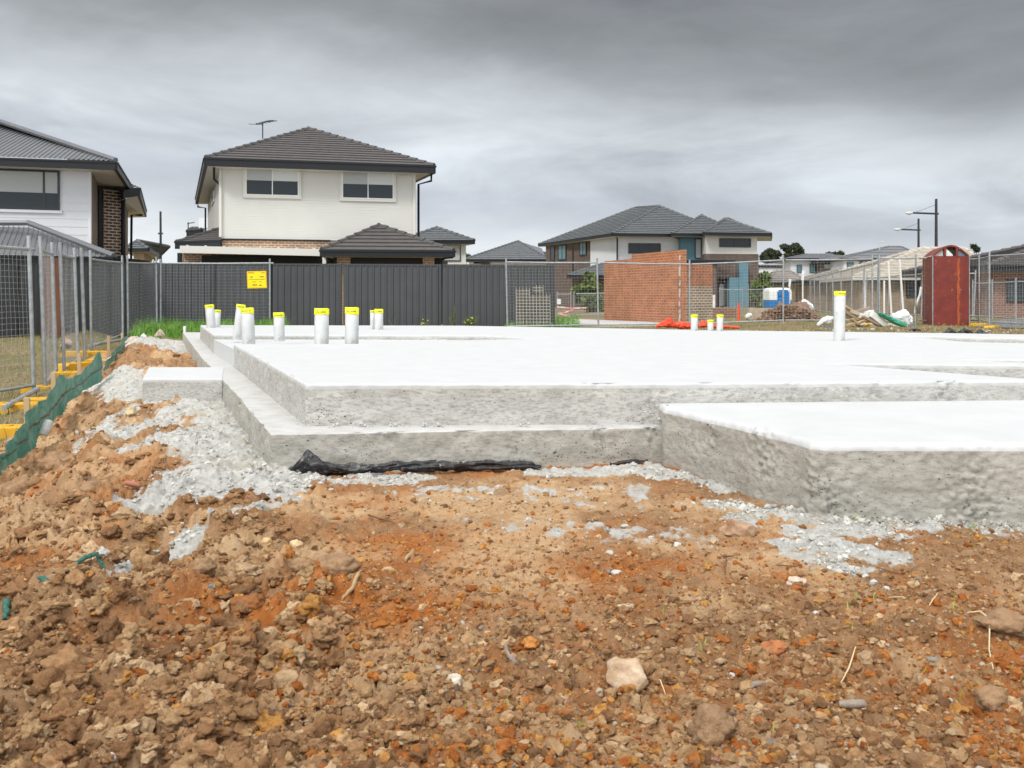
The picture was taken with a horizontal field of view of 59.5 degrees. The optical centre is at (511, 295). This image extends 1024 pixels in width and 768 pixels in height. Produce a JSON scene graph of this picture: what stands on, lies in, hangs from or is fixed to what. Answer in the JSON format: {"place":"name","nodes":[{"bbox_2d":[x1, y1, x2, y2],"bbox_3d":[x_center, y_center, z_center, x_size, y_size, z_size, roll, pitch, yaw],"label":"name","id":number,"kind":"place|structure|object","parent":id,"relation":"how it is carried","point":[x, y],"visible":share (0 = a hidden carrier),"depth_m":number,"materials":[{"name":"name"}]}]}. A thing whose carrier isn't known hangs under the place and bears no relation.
{"place":"outdoors","nodes":[
{"label":"outdoors","id":0,"kind":"place"},
{"bbox_2d":[0,329,112,446],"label":"dry grass","id":1,"kind":"structure","parent":0,"point":[36,354],"depth_m":15.04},
{"bbox_2d":[125,314,290,338],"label":"lush grass","id":2,"kind":"structure","parent":0,"point":[169,329],"depth_m":21.23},
{"bbox_2d":[0,307,1023,767],"bbox_3d":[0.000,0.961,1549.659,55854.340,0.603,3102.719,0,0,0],"label":"ground","id":3,"kind":"structure","parent":0,"point":[638,493],"depth_m":2.72,"materials":[{"name":"soil"}]},
{"bbox_2d":[0,262,18,337],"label":"sheet fence","id":4,"kind":"object","parent":3,"relation":"on","point":[11,278],"visible":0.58,"depth_m":21.31,"materials":[{"name":"grey"}]},
{"bbox_2d":[0,424,22,439],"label":"fence foot","id":5,"kind":"object","parent":3,"relation":"on","point":[10,429],"visible":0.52,"depth_m":7.10},
{"bbox_2d":[0,474,34,498],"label":"soil lump","id":6,"kind":"object","parent":3,"relation":"on","point":[18,485],"visible":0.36,"depth_m":4.17,"materials":[{"name":"soil"}]},
{"bbox_2d":[0,235,35,391],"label":"fence","id":7,"kind":"object","parent":3,"relation":"on","point":[28,249],"visible":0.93,"depth_m":11.22,"materials":[{"name":"metal"}]},
{"bbox_2d":[1,387,39,410],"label":"loose pipe","id":8,"kind":"object","parent":3,"relation":"on","point":[4,407],"visible":0.94,"depth_m":9.60,"materials":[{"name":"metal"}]},
{"bbox_2d":[18,263,39,336],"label":"sheet fence","id":9,"kind":"object","parent":3,"relation":"on","point":[24,308],"visible":0.2,"depth_m":21.75,"materials":[{"name":"grey"}]},
{"bbox_2d":[20,385,50,393],"bbox_3d":[-5.953,1.199,11.396,0.500,0.140,0.229,0,0,-11],"label":"fence foot","id":10,"kind":"object","parent":3,"relation":"on","point":[23,390],"visible":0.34,"depth_m":11.27},
{"bbox_2d":[38,236,57,385],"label":"fence","id":11,"kind":"object","parent":10,"relation":"on","point":[53,326],"visible":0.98,"depth_m":11.99,"materials":[{"name":"metal"}]},
{"bbox_2d":[39,419,53,435],"bbox_3d":[-3.133,0.886,6.023,0.074,0.114,0.101,0,0,0],"label":"plastic bottle","id":12,"kind":"object","parent":3,"relation":"on","point":[46,427],"visible":1,"depth_m":6.00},
{"bbox_2d":[40,258,60,338],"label":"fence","id":13,"kind":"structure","parent":3,"relation":"on","point":[57,292],"depth_m":21.03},
{"bbox_2d":[0,351,102,475],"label":"silt fence","id":14,"kind":"object","parent":3,"relation":"on","point":[63,392],"visible":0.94,"depth_m":6.48,"materials":[{"name":"green fabric"}]},
{"bbox_2d":[37,451,75,474],"bbox_3d":[-2.286,0.851,4.513,0.184,0.132,0.173,0,0,0],"label":"soil lump","id":15,"kind":"object","parent":3,"relation":"on","point":[47,461],"visible":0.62,"depth_m":4.47,"materials":[{"name":"soil"}]},
{"bbox_2d":[58,361,90,370],"bbox_3d":[-6.625,1.073,13.598,0.229,0.140,0.500,0,0,21],"label":"fence foot","id":16,"kind":"object","parent":3,"relation":"on","point":[71,366],"visible":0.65,"depth_m":13.44},
{"bbox_2d":[58,242,79,370],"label":"fence","id":17,"kind":"object","parent":16,"relation":"on","point":[63,298],"visible":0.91,"depth_m":13.72,"materials":[{"name":"metal"}]},
{"bbox_2d":[0,119,149,324],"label":"clad house","id":18,"kind":"structure","parent":3,"relation":"on","point":[86,199],"depth_m":32.38,"materials":[{"name":"white"}]},
{"bbox_2d":[0,168,59,209],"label":"window","id":19,"kind":"structure","parent":18,"relation":"in","point":[26,189],"depth_m":32.10,"materials":[{"name":"black"}]},
{"bbox_2d":[61,350,90,356],"bbox_3d":[-7.965,1.068,16.396,0.500,0.140,0.229,0,0,-9],"label":"fence foot","id":20,"kind":"object","parent":3,"relation":"on","point":[71,353],"visible":0.35,"depth_m":16.29},
{"bbox_2d":[79,248,86,360],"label":"fence","id":21,"kind":"object","parent":20,"relation":"on","point":[83,302],"visible":1,"depth_m":14.93,"materials":[{"name":"metal"}]},
{"bbox_2d":[62,263,110,334],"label":"sheet fence","id":22,"kind":"object","parent":3,"relation":"on","point":[97,288],"visible":0.38,"depth_m":23.92,"materials":[{"name":"grey"}]},
{"bbox_2d":[71,480,101,493],"bbox_3d":[-1.747,0.822,3.718,0.155,0.119,0.124,0,0,0],"label":"soil lump","id":23,"kind":"object","parent":3,"relation":"on","point":[86,487],"visible":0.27,"depth_m":3.69,"materials":[{"name":"soil"}]},
{"bbox_2d":[89,250,123,350],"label":"fence","id":24,"kind":"object","parent":3,"relation":"on","point":[120,289],"visible":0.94,"depth_m":18.71,"materials":[{"name":"metal"}]},
{"bbox_2d":[0,363,225,696],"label":"clay clods","id":25,"kind":"object","parent":3,"relation":"on","point":[68,657],"visible":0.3,"depth_m":1.97,"materials":[{"name":"soil"}]},
{"bbox_2d":[103,335,126,371],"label":"silt fence","id":26,"kind":"object","parent":3,"relation":"on","point":[119,349],"visible":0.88,"depth_m":11.64,"materials":[{"name":"green fabric"}]},
{"bbox_2d":[111,263,140,337],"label":"sheet fence","id":27,"kind":"object","parent":3,"relation":"on","point":[116,317],"visible":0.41,"depth_m":25.58,"materials":[{"name":"grey"}]},
{"bbox_2d":[126,255,157,337],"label":"fence","id":28,"kind":"object","parent":3,"relation":"on","point":[127,282],"visible":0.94,"depth_m":22.30,"materials":[{"name":"metal"}]},
{"bbox_2d":[128,239,170,261],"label":"distant house","id":29,"kind":"structure","parent":3,"relation":"on","point":[145,250],"depth_m":61.36,"materials":[{"name":"grey tile"}]},
{"bbox_2d":[141,263,214,325],"bbox_3d":[-9.908,0.072,26.600,2.174,2.115,0.090,0,0,0],"label":"sheet fence","id":30,"kind":"object","parent":3,"relation":"on","point":[179,307],"visible":0.56,"depth_m":26.60,"materials":[{"name":"grey"}]},
{"bbox_2d":[186,218,207,235],"bbox_3d":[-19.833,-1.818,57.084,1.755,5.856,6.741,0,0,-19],"label":"neighbour house","id":31,"kind":"structure","parent":3,"relation":"on","point":[191,231],"depth_m":54.50,"materials":[{"name":"brick"}]},
{"bbox_2d":[187,557,217,576],"bbox_3d":[-0.847,0.743,2.446,0.088,0.065,0.081,0,0,0],"label":"soil lump","id":32,"kind":"object","parent":3,"relation":"on","point":[206,565],"visible":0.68,"depth_m":2.42,"materials":[{"name":"soil"}]},
{"bbox_2d":[160,259,273,325],"bbox_3d":[-8.109,-0.032,24.600,3.120,1.976,0.052,0,0,0],"label":"fence","id":33,"kind":"object","parent":3,"relation":"on","point":[234,272],"visible":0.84,"depth_m":24.59,"materials":[{"name":"metal"}]},
{"bbox_2d":[247,271,266,288],"bbox_3d":[-6.993,-0.446,24.558,0.554,0.484,0.015,0,0,0],"label":"warning sign","id":34,"kind":"object","parent":33,"relation":"attached to","point":[256,279],"visible":1,"depth_m":24.56,"materials":[{"name":"yellow"}]},
{"bbox_2d":[216,264,271,323],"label":"sheet fence","id":35,"kind":"object","parent":3,"relation":"on","point":[256,299],"visible":0.54,"depth_m":26.60,"materials":[{"name":"grey"}]},
{"bbox_2d":[229,593,265,614],"bbox_3d":[-0.674,0.792,2.292,0.103,0.062,0.074,0,0,0],"label":"rust lump","id":36,"kind":"object","parent":3,"relation":"on","point":[254,600],"visible":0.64,"depth_m":2.27,"materials":[{"name":"soil"}]},
{"bbox_2d":[289,557,314,572],"bbox_3d":[-0.584,0.751,2.486,0.061,0.055,0.058,0,0,-42],"label":"soil lump","id":37,"kind":"object","parent":3,"relation":"on","point":[294,564],"visible":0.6,"depth_m":2.47,"materials":[{"name":"soil"}]},
{"bbox_2d":[272,263,341,324],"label":"sheet fence","id":38,"kind":"object","parent":3,"relation":"on","point":[301,292],"visible":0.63,"depth_m":26.60,"materials":[{"name":"grey"}]},
{"bbox_2d":[174,126,455,324],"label":"white house","id":39,"kind":"structure","parent":3,"relation":"on","point":[308,195],"depth_m":32.27,"materials":[{"name":"grey"}]},
{"bbox_2d":[243,169,300,198],"bbox_3d":[-8.599,-4.114,32.156,2.021,1.211,0.397,0,0,-13],"label":"window","id":40,"kind":"structure","parent":39,"relation":"in","point":[281,184],"depth_m":32.14,"materials":[{"name":"white"}]},
{"bbox_2d":[340,172,395,201],"bbox_3d":[-5.294,-4.083,32.944,2.056,1.219,0.405,0,0,-13],"label":"window","id":41,"kind":"structure","parent":39,"relation":"in","point":[366,187],"depth_m":32.94,"materials":[{"name":"white"}]},
{"bbox_2d":[314,553,362,574],"bbox_3d":[-0.487,0.754,2.498,0.129,0.071,0.120,0,0,25],"label":"soil lump","id":42,"kind":"object","parent":3,"relation":"on","point":[337,563],"visible":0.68,"depth_m":2.47,"materials":[{"name":"soil"}]},
{"bbox_2d":[343,264,440,325],"bbox_3d":[-3.554,0.087,26.600,2.904,2.086,0.090,0,0,0],"label":"sheet fence","id":43,"kind":"object","parent":3,"relation":"on","point":[406,294],"visible":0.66,"depth_m":26.60,"materials":[{"name":"grey"}]},
{"bbox_2d":[288,449,540,474],"bbox_3d":[-0.456,0.757,4.018,1.195,0.146,0.098,0,0,-4],"label":"plastic membrane","id":44,"kind":"object","parent":3,"relation":"on","point":[307,461],"visible":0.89,"depth_m":3.99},
{"bbox_2d":[416,226,475,263],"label":"cream house","id":45,"kind":"structure","parent":3,"relation":"on","point":[458,242],"depth_m":52.46,"materials":[{"name":"grey tile"}]},
{"bbox_2d":[443,264,554,326],"bbox_3d":[-0.393,0.095,26.600,3.330,2.071,0.090,0,0,0],"label":"sheet fence","id":46,"kind":"object","parent":3,"relation":"on","point":[474,290],"visible":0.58,"depth_m":26.60,"materials":[{"name":"grey"}]},
{"bbox_2d":[466,240,545,266],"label":"solar house","id":47,"kind":"structure","parent":3,"relation":"on","point":[518,251],"depth_m":84.86,"materials":[{"name":"grey tile"}]},
{"bbox_2d":[0,402,1023,767],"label":"soil clods","id":48,"kind":"object","parent":3,"relation":"on","point":[644,714],"visible":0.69,"depth_m":1.86,"materials":[{"name":"soil"}]},
{"bbox_2d":[0,344,1023,767],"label":"earth lumps","id":49,"kind":"object","parent":3,"relation":"on","point":[64,724],"visible":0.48,"depth_m":1.88,"materials":[{"name":"soil"}]},
{"bbox_2d":[516,285,550,325],"bbox_3d":[0.602,0.278,25.599,1.000,1.170,0.015,0,0,0],"label":"wire trellis","id":50,"kind":"object","parent":3,"relation":"on","point":[536,306],"visible":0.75,"depth_m":25.60,"materials":[{"name":"beige"}]},
{"bbox_2d":[73,338,1023,578],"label":"cement crumbs","id":51,"kind":"object","parent":3,"relation":"on","point":[743,507],"visible":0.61,"depth_m":3.36,"materials":[{"name":"concrete"}]},
{"bbox_2d":[505,258,598,327],"bbox_3d":[1.105,-0.046,24.600,2.590,2.005,0.052,0,0,0],"label":"fence","id":52,"kind":"object","parent":3,"relation":"on","point":[555,295],"visible":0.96,"depth_m":24.59,"materials":[{"name":"metal"}]},
{"bbox_2d":[142,325,1023,530],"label":"concrete slab","id":53,"kind":"structure","parent":3,"relation":"on","point":[912,428],"depth_m":4.31,"materials":[{"name":"concrete"}]},
{"bbox_2d":[205,304,215,327],"bbox_3d":[-3.959,0.277,11.759,0.143,0.336,0.121,0,0,0],"label":"drain pipe","id":54,"kind":"object","parent":53,"relation":"on","point":[210,316],"visible":0.92,"depth_m":11.71,"materials":[{"name":"white"}]},
{"bbox_2d":[232,304,245,339],"bbox_3d":[-2.763,0.263,9.073,0.133,0.365,0.097,0,0,0],"label":"drain pipe","id":55,"kind":"object","parent":53,"relation":"on","point":[237,333],"visible":0.87,"depth_m":9.03,"materials":[{"name":"white"}]},
{"bbox_2d":[240,307,254,343],"bbox_3d":[-2.369,0.273,8.031,0.133,0.340,0.122,0,0,0],"label":"drain pipe","id":56,"kind":"object","parent":53,"relation":"on","point":[247,326],"visible":0.95,"depth_m":7.98,"materials":[{"name":"white"}]},
{"bbox_2d":[273,312,284,341],"bbox_3d":[-2.261,0.300,8.697,0.111,0.284,0.108,0,0,0],"label":"drain pipe","id":57,"kind":"object","parent":53,"relation":"on","point":[279,329],"visible":1,"depth_m":8.65,"materials":[{"name":"white"}]},
{"bbox_2d":[314,308,328,343],"bbox_3d":[-1.678,0.274,7.902,0.130,0.334,0.132,0,0,0],"label":"drain pipe","id":58,"kind":"object","parent":53,"relation":"on","point":[321,325],"visible":0.94,"depth_m":7.85,"materials":[{"name":"white"}]},
{"bbox_2d":[345,307,358,343],"bbox_3d":[-1.419,0.270,7.945,0.125,0.342,0.127,0,0,0],"label":"drain pipe","id":59,"kind":"object","parent":53,"relation":"on","point":[351,325],"visible":0.94,"depth_m":7.89,"materials":[{"name":"white"}]},
{"bbox_2d":[374,309,382,329],"bbox_3d":[-1.660,0.301,11.169,0.111,0.279,0.113,0,0,0],"label":"drain pipe","id":60,"kind":"object","parent":53,"relation":"on","point":[378,313],"visible":0.95,"depth_m":11.12,"materials":[{"name":"white"}]},
{"bbox_2d":[833,291,845,340],"bbox_3d":[3.072,0.197,8.399,0.111,0.488,0.108,0,0,0],"label":"drain pipe","id":61,"kind":"object","parent":53,"relation":"on","point":[839,313],"visible":0.95,"depth_m":8.36,"materials":[{"name":"white"}]},
{"bbox_2d":[570,270,603,311],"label":"garden tree","id":62,"kind":"object","parent":3,"relation":"on","point":[590,285],"visible":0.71,"depth_m":49.69,"materials":[{"name":"green plant"}]},
{"bbox_2d":[606,656,648,693],"bbox_3d":[0.238,0.781,1.839,0.095,0.082,0.070,0,0,30],"label":"sandstone rock","id":63,"kind":"object","parent":3,"relation":"on","point":[620,672],"visible":0.84,"depth_m":1.81,"materials":[{"name":"stone"}]},
{"bbox_2d":[601,260,690,325],"bbox_3d":[3.668,-0.053,24.600,2.469,1.877,0.052,0,0,0],"label":"fence","id":64,"kind":"object","parent":3,"relation":"on","point":[666,264],"visible":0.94,"depth_m":24.59,"materials":[{"name":"metal"}]},
{"bbox_2d":[538,205,771,308],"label":"tiled house","id":65,"kind":"structure","parent":3,"relation":"on","point":[627,233],"depth_m":66.00,"materials":[{"name":"grey tile"}]},
{"bbox_2d":[628,243,660,253],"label":"window","id":66,"kind":"structure","parent":65,"relation":"in","point":[633,248],"depth_m":66.27,"materials":[{"name":"black"}]},
{"bbox_2d":[719,238,750,246],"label":"window","id":67,"kind":"structure","parent":65,"relation":"in","point":[723,242],"depth_m":64.87,"materials":[{"name":"black"}]},
{"bbox_2d":[604,250,712,322],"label":"brick wall","id":68,"kind":"structure","parent":3,"relation":"on","point":[626,291],"depth_m":29.71,"materials":[{"name":"brick"}]},
{"bbox_2d":[656,317,690,328],"bbox_3d":[4.196,0.701,23.164,0.941,0.326,0.419,0,0,0],"label":"orange netting","id":69,"kind":"object","parent":3,"relation":"on","point":[668,322],"visible":0.99,"depth_m":23.12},
{"bbox_2d":[687,703,736,746],"bbox_3d":[0.360,0.781,1.621,0.078,0.081,0.072,0,0,-39],"label":"soil lump","id":70,"kind":"object","parent":3,"relation":"on","point":[710,724],"visible":0.96,"depth_m":1.60,"materials":[{"name":"soil"}]},
{"bbox_2d":[713,308,735,317],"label":"wall","id":71,"kind":"structure","parent":3,"relation":"on","point":[730,312],"depth_m":33.16,"materials":[{"name":"red brick"}]},
{"bbox_2d":[718,519,756,536],"bbox_3d":[0.751,0.781,2.972,0.125,0.079,0.084,0,0,0],"label":"brown rock","id":72,"kind":"object","parent":3,"relation":"on","point":[731,527],"visible":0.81,"depth_m":2.95,"materials":[{"name":"stone"}]},
{"bbox_2d":[692,256,783,324],"bbox_3d":[6.205,-0.158,24.600,2.539,1.891,0.052,0,0,0],"label":"fence","id":73,"kind":"object","parent":3,"relation":"on","point":[782,282],"visible":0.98,"depth_m":24.59,"materials":[{"name":"metal"}]},
{"bbox_2d":[749,270,774,307],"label":"garden tree","id":74,"kind":"object","parent":3,"relation":"on","point":[762,280],"visible":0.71,"depth_m":55.70,"materials":[{"name":"green plant"}]},
{"bbox_2d":[759,247,781,263],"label":"gum tree","id":75,"kind":"object","parent":3,"relation":"on","point":[769,253],"visible":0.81,"depth_m":129.50,"materials":[{"name":"green plant"}]},
{"bbox_2d":[759,640,788,656],"bbox_3d":[0.591,0.787,2.008,0.060,0.038,0.055,0,0,-28],"label":"orange rock","id":76,"kind":"object","parent":3,"relation":"on","point":[780,647],"visible":0.92,"depth_m":1.99,"materials":[{"name":"stone"}]},
{"bbox_2d":[763,288,791,307],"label":"portable toilet","id":77,"kind":"object","parent":3,"relation":"on","point":[767,301],"visible":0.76,"depth_m":44.00,"materials":[{"name":"white plastic"}]},
{"bbox_2d":[770,270,800,303],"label":"taupe house","id":78,"kind":"structure","parent":3,"relation":"on","point":[776,275],"depth_m":72.75,"materials":[{"name":"tile"}]},
{"bbox_2d":[779,242,805,257],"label":"gum tree","id":79,"kind":"object","parent":3,"relation":"on","point":[796,248],"visible":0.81,"depth_m":129.47,"materials":[{"name":"green plant"}]},
{"bbox_2d":[767,301,820,321],"bbox_3d":[9.170,0.612,29.500,2.225,0.897,3.000,0,0,0],"label":"dirt heap","id":80,"kind":"object","parent":3,"relation":"on","point":[804,304],"visible":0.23,"depth_m":28.88,"materials":[{"name":"soil"}]},
{"bbox_2d":[756,305,820,321],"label":"heap clods","id":81,"kind":"object","parent":80,"relation":"on","point":[778,313],"visible":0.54,"depth_m":28.34,"materials":[{"name":"soil"}]},
{"bbox_2d":[769,253,833,276],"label":"distant house","id":82,"kind":"structure","parent":3,"relation":"on","point":[808,267],"depth_m":95.50,"materials":[{"name":"white"}]},
{"bbox_2d":[784,269,839,309],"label":"beige house","id":83,"kind":"structure","parent":3,"relation":"on","point":[797,283],"depth_m":50.50,"materials":[{"name":"beige tile"}]},
{"bbox_2d":[811,255,843,273],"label":"distant house","id":84,"kind":"structure","parent":3,"relation":"on","point":[822,266],"depth_m":93.67,"materials":[{"name":"white"}]},
{"bbox_2d":[785,255,872,320],"bbox_3d":[8.714,-0.172,24.600,2.412,1.919,0.052,0,0,0],"label":"fence","id":85,"kind":"object","parent":3,"relation":"on","point":[830,265],"visible":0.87,"depth_m":24.60,"materials":[{"name":"metal"}]},
{"bbox_2d":[839,699,866,708],"bbox_3d":[0.655,0.784,1.722,0.051,0.018,0.018,0,0,14],"label":"stone","id":86,"kind":"object","parent":3,"relation":"on","point":[853,703],"visible":1,"depth_m":1.72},
{"bbox_2d":[828,245,909,269],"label":"distant house","id":87,"kind":"structure","parent":3,"relation":"on","point":[886,251],"depth_m":89.71,"materials":[{"name":"beige"}]},
{"bbox_2d":[862,262,877,318],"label":"fence","id":88,"kind":"object","parent":3,"relation":"on","point":[864,286],"visible":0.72,"depth_m":26.70,"materials":[{"name":"metal"}]},
{"bbox_2d":[861,322,899,326],"bbox_3d":[9.874,0.808,24.000,2.194,0.204,1.600,0,0,0],"label":"rubbish heap","id":89,"kind":"object","parent":3,"relation":"on","point":[889,324],"visible":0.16,"depth_m":23.48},
{"bbox_2d":[890,309,912,325],"bbox_3d":[10.293,0.593,23.696,0.515,0.490,0.466,0,0,0],"label":"white bag","id":90,"kind":"object","parent":89,"relation":"on","point":[904,315],"visible":0.72,"depth_m":23.56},
{"bbox_2d":[817,246,974,312],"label":"cream bungalow","id":91,"kind":"object","parent":3,"relation":"on","point":[922,251],"visible":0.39,"depth_m":42.95,"materials":[{"name":"tile"}]},
{"bbox_2d":[906,280,919,296],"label":"window","id":92,"kind":"structure","parent":91,"relation":"in","point":[910,283],"depth_m":42.41,"materials":[{"name":"black"}]},
{"bbox_2d":[878,254,916,324],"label":"fence","id":93,"kind":"object","parent":3,"relation":"on","point":[915,275],"visible":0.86,"depth_m":24.88,"materials":[{"name":"metal"}]},
{"bbox_2d":[775,327,1023,333],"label":"rubble","id":94,"kind":"object","parent":3,"relation":"on","point":[938,329],"visible":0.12,"depth_m":20.18,"materials":[{"name":"soil"}]},
{"bbox_2d":[905,199,938,246],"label":"street lamp","id":95,"kind":"object","parent":3,"relation":"on","point":[936,213],"visible":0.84,"depth_m":59.94,"materials":[{"name":"black metal"}]},
{"bbox_2d":[922,245,969,325],"bbox_3d":[12.050,-0.287,24.936,0.980,2.179,1.845,0,0,15],"label":"red steel box","id":96,"kind":"object","parent":3,"relation":"on","point":[946,291],"visible":0.97,"depth_m":24.18,"materials":[{"name":"paint"}]},
{"bbox_2d":[901,244,1023,317],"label":"red brick house","id":97,"kind":"structure","parent":3,"relation":"on","point":[1004,272],"depth_m":32.60,"materials":[{"name":"brown brick"}]},
{"bbox_2d":[1006,279,1023,301],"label":"window","id":98,"kind":"structure","parent":97,"relation":"in","point":[1020,285],"depth_m":32.56,"materials":[{"name":"black"}]},
{"bbox_2d":[970,254,979,322],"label":"fence","id":99,"kind":"object","parent":3,"relation":"on","point":[978,265],"visible":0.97,"depth_m":25.24,"materials":[{"name":"metal"}]},
{"bbox_2d":[972,279,992,319],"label":"fence","id":100,"kind":"object","parent":3,"relation":"on","point":[991,295],"visible":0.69,"depth_m":30.35,"materials":[{"name":"metal"}]},
{"bbox_2d":[974,684,1008,712],"bbox_3d":[0.929,0.786,1.735,0.067,0.059,0.052,0,0,-15],"label":"soil lump","id":101,"kind":"object","parent":3,"relation":"on","point":[990,698],"visible":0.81,"depth_m":1.72,"materials":[{"name":"soil"}]},
{"bbox_2d":[972,607,1023,639],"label":"soil lump","id":102,"kind":"object","parent":3,"relation":"on","point":[1002,622],"visible":0.89,"depth_m":2.04,"materials":[{"name":"soil"}]},
{"bbox_2d":[0,0,1023,263],"label":"sky","id":103,"kind":"structure","parent":0,"point":[817,125],"materials":[{"name":"grey"}]},
{"bbox_2d":[504,314,580,327],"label":"lush grass","id":104,"kind":"structure","parent":0,"point":[568,320],"depth_m":27.05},
{"bbox_2d":[564,319,659,326],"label":"pavement","id":105,"kind":"structure","parent":0,"point":[585,321],"depth_m":29.35,"materials":[{"name":"concrete"}]},
{"bbox_2d":[591,315,1023,333],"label":"dry grass","id":106,"kind":"structure","parent":0,"point":[847,323],"depth_m":23.13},
{"bbox_2d":[973,319,1023,327],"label":"road","id":107,"kind":"structure","parent":0,"point":[1009,325],"depth_m":24.65,"materials":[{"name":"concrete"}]},
{"bbox_2d":[980,252,989,325],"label":"fence","id":108,"kind":"object","parent":107,"relation":"on","point":[985,296],"visible":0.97,"depth_m":23.64,"materials":[{"name":"metal"}]},
{"bbox_2d":[993,278,1016,320],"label":"fence","id":109,"kind":"object","parent":107,"relation":"on","point":[1015,304],"visible":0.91,"depth_m":28.04,"materials":[{"name":"metal"}]},
{"bbox_2d":[990,253,1023,323],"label":"fence","id":110,"kind":"object","parent":107,"relation":"on","point":[1006,255],"visible":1,"depth_m":22.95,"materials":[{"name":"metal"}]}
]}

